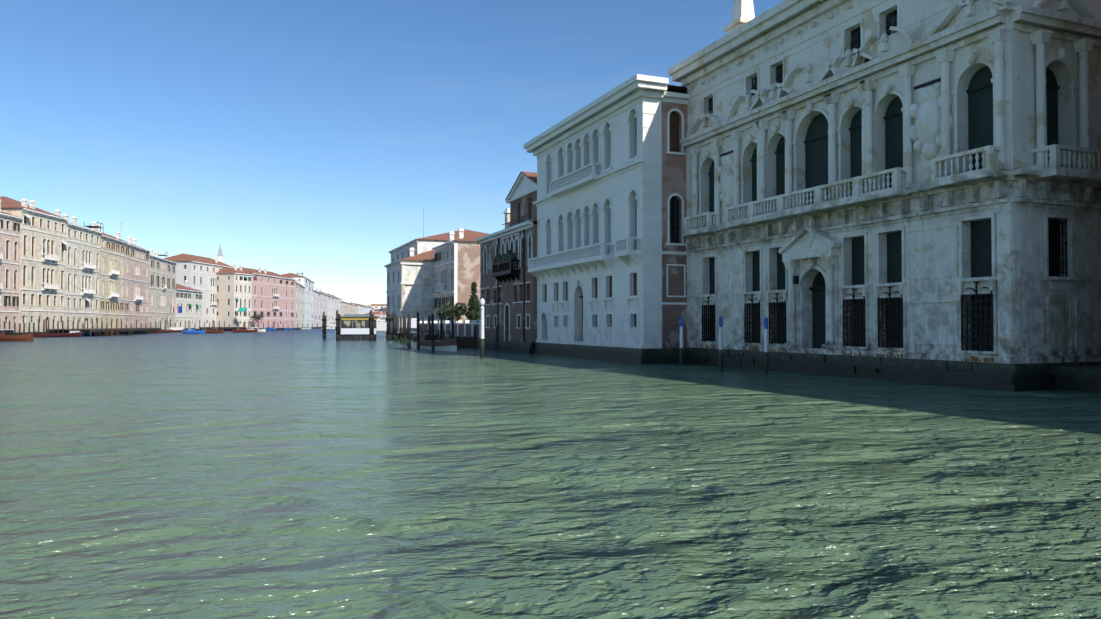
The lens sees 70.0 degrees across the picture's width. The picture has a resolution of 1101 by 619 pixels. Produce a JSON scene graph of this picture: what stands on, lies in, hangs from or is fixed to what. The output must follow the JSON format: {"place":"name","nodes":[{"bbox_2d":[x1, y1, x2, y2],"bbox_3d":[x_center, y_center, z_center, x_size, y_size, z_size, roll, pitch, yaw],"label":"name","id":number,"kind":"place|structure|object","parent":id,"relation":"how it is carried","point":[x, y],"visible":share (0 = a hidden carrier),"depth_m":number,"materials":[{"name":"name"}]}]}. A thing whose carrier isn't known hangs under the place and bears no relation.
{"place":"outdoors","nodes":[
{"label":"outdoors","id":0,"kind":"place"},
{"bbox_2d":[217,244,222,262],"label":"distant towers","id":1,"kind":"structure","parent":0,"point":[220,256],"depth_m":422.90,"materials":[{"name":"stone"}]},
{"bbox_2d":[0,0,783,305],"label":"sky","id":2,"kind":"structure","parent":0,"point":[319,139],"materials":[{"name":"blue"}]},
{"bbox_2d":[413,320,479,347],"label":"garden quay","id":3,"kind":"structure","parent":0,"point":[466,328],"depth_m":96.46,"materials":[{"name":"stone"}]},
{"bbox_2d":[432,303,457,321],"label":"garden tree","id":4,"kind":"object","parent":3,"relation":"on","point":[441,310],"visible":0.65,"depth_m":112.20,"materials":[{"name":"green plant"}]},
{"bbox_2d":[443,299,467,320],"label":"garden tree","id":5,"kind":"object","parent":3,"relation":"on","point":[461,309],"visible":0.92,"depth_m":103.58,"materials":[{"name":"green plant"}]},
{"bbox_2d":[464,282,479,322],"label":"cypress tree","id":6,"kind":"object","parent":3,"relation":"on","point":[473,305],"visible":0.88,"depth_m":97.48,"materials":[{"name":"green plant"}]},
{"bbox_2d":[0,328,1100,618],"bbox_3d":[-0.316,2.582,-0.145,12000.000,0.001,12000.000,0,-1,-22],"label":"canal water","id":7,"kind":"structure","parent":0,"point":[290,474],"depth_m":12.38,"materials":[{"name":"green liquid"}]},
{"bbox_2d":[0,199,22,334],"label":"building","id":8,"kind":"structure","parent":7,"relation":"on","point":[10,236],"depth_m":153.30,"materials":[{"name":"paint"}]},
{"bbox_2d":[0,329,32,340],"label":"water taxi","id":9,"kind":"object","parent":7,"relation":"in","point":[6,335],"visible":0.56,"depth_m":118.75,"materials":[{"name":"brown wood"}]},
{"bbox_2d":[0,196,68,334],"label":"buildings","id":10,"kind":"structure","parent":7,"relation":"on","point":[42,281],"depth_m":164.30,"materials":[{"name":"beige paint"}]},
{"bbox_2d":[55,209,102,334],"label":"buildings","id":11,"kind":"structure","parent":7,"relation":"on","point":[83,248],"depth_m":182.48,"materials":[{"name":"beige paint"}]},
{"bbox_2d":[84,222,126,334],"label":"building","id":12,"kind":"structure","parent":7,"relation":"on","point":[112,256],"depth_m":200.31,"materials":[{"name":"yellow paint"}]},
{"bbox_2d":[102,231,150,332],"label":"building","id":13,"kind":"structure","parent":7,"relation":"on","point":[136,283],"depth_m":220.99,"materials":[{"name":"paint"}]},
{"bbox_2d":[0,318,322,336],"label":"jetties and piles","id":14,"kind":"object","parent":7,"relation":"on","point":[101,330],"visible":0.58,"depth_m":185.43,"materials":[{"name":"brown wood"}]},
{"bbox_2d":[149,248,177,332],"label":"buildings","id":15,"kind":"structure","parent":7,"relation":"on","point":[162,284],"depth_m":247.71,"materials":[{"name":"beige paint"}]},
{"bbox_2d":[33,323,335,337],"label":"boats","id":16,"kind":"object","parent":7,"relation":"on","point":[171,330],"visible":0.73,"depth_m":227.16,"materials":[{"name":"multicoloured wood"}]},
{"bbox_2d":[175,280,202,330],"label":"building","id":17,"kind":"structure","parent":7,"relation":"on","point":[189,299],"depth_m":276.56,"materials":[{"name":"paint"}]},
{"bbox_2d":[170,303,246,312],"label":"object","id":18,"kind":"object","parent":17,"relation":"on","point":[180,309],"visible":1,"depth_m":250.83,"materials":[{"name":"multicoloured fabric"}]},
{"bbox_2d":[164,253,233,328],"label":"buildings","id":19,"kind":"structure","parent":7,"relation":"on","point":[198,272],"depth_m":305.70,"materials":[{"name":"white paint"}]},
{"bbox_2d":[215,264,252,328],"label":"buildings","id":20,"kind":"structure","parent":7,"relation":"on","point":[233,295],"depth_m":314.59,"materials":[{"name":"beige paint"}]},
{"bbox_2d":[250,313,264,323],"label":"tree","id":21,"kind":"object","parent":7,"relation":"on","point":[259,317],"visible":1,"depth_m":319.95,"materials":[{"name":"green plant"}]},
{"bbox_2d":[237,267,295,329],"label":"buildings","id":22,"kind":"structure","parent":7,"relation":"on","point":[273,297],"depth_m":343.41,"materials":[{"name":"pink paint"}]},
{"bbox_2d":[282,272,314,328],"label":"buildings","id":23,"kind":"structure","parent":7,"relation":"on","point":[307,283],"depth_m":438.32,"materials":[{"name":"white paint"}]},
{"bbox_2d":[294,278,304,329],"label":"building","id":24,"kind":"structure","parent":7,"relation":"on","point":[299,305],"depth_m":391.16,"materials":[{"name":"paint"}]},
{"bbox_2d":[314,288,326,328],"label":"buildings","id":25,"kind":"structure","parent":7,"relation":"on","point":[320,303],"depth_m":502.27,"materials":[{"name":"white paint"}]},
{"bbox_2d":[319,291,340,325],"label":"buildings","id":26,"kind":"structure","parent":7,"relation":"on","point":[333,303],"depth_m":568.56,"materials":[{"name":"white paint"}]},
{"bbox_2d":[340,298,357,322],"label":"buildings","id":27,"kind":"structure","parent":7,"relation":"on","point":[347,308],"depth_m":666.00,"materials":[{"name":"beige paint"}]},
{"bbox_2d":[350,302,373,313],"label":"buildings","id":28,"kind":"structure","parent":7,"relation":"on","point":[363,309],"depth_m":815.32,"materials":[{"name":"white paint"}]},
{"bbox_2d":[366,312,385,321],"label":"building","id":29,"kind":"structure","parent":7,"relation":"on","point":[381,314],"depth_m":771.22,"materials":[{"name":"beige paint"}]},
{"bbox_2d":[368,304,386,308],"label":"building","id":30,"kind":"structure","parent":7,"relation":"on","point":[377,306],"depth_m":1212.18,"materials":[{"name":"beige paint"}]},
{"bbox_2d":[322,310,437,340],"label":"boat dock","id":31,"kind":"object","parent":7,"relation":"in","point":[354,327],"visible":0.6,"depth_m":125.98,"materials":[{"name":"white"}]},
{"bbox_2d":[379,307,386,311],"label":"building","id":32,"kind":"structure","parent":7,"relation":"on","point":[384,309],"depth_m":958.32,"materials":[{"name":"paint"}]},
{"bbox_2d":[384,248,434,339],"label":"building","id":33,"kind":"structure","parent":7,"relation":"on","point":[394,285],"depth_m":136.48,"materials":[{"name":"white paint"}]},
{"bbox_2d":[400,263,433,333],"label":"scuola side facade","id":34,"kind":"structure","parent":33,"relation":"attached to","point":[415,284],"depth_m":134.12,"materials":[{"name":"white paint"}]},
{"bbox_2d":[388,229,487,262],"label":"building","id":35,"kind":"structure","parent":7,"relation":"in","point":[423,244],"depth_m":156.29,"materials":[{"name":"white paint"}]},
{"bbox_2d":[420,335,459,351],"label":"boat","id":36,"kind":"object","parent":7,"relation":"on","point":[442,345],"visible":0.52,"depth_m":76.77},
{"bbox_2d":[394,313,498,351],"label":"mooring piles","id":37,"kind":"structure","parent":7,"relation":"on","point":[406,333],"depth_m":85.92,"materials":[{"name":"brown wood"}]},
{"bbox_2d":[430,228,488,322],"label":"building","id":38,"kind":"structure","parent":7,"relation":"in","point":[444,275],"depth_m":126.95,"materials":[{"name":"paint"}]},
{"bbox_2d":[454,243,479,322],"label":"priuli brick wall","id":39,"kind":"structure","parent":38,"relation":"attached to","point":[466,265],"depth_m":122.01,"materials":[{"name":"brick"}]},
{"bbox_2d":[480,298,484,357],"bbox_3d":[-5.203,1.829,59.999,0.400,5.380,0.380,0,-1,-22],"label":"mooring pole","id":40,"kind":"object","parent":7,"relation":"in","point":[482,301],"visible":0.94,"depth_m":59.88,"materials":[{"name":"white paint"}]},
{"bbox_2d":[680,316,767,373],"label":"mooring poles","id":41,"kind":"object","parent":7,"relation":"in","point":[721,343],"visible":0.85,"depth_m":44.42,"materials":[{"name":"paint"}]},
{"bbox_2d":[1051,365,1100,392],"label":"city ground","id":42,"kind":"structure","parent":0,"point":[1079,378],"depth_m":30.34,"materials":[{"name":"grey stone"}]},
{"bbox_2d":[476,172,536,353],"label":"building","id":43,"kind":"structure","parent":42,"relation":"on","point":[508,288],"depth_m":74.53,"materials":[{"name":"brown brick"}]},
{"bbox_2d":[523,74,690,363],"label":"building","id":44,"kind":"structure","parent":42,"relation":"on","point":[609,271],"depth_m":55.14,"materials":[{"name":"white paint"}]},
{"bbox_2d":[668,0,1100,390],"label":"palace","id":45,"kind":"structure","parent":42,"relation":"on","point":[901,190],"depth_m":35.82,"materials":[{"name":"white stone"}]}
]}

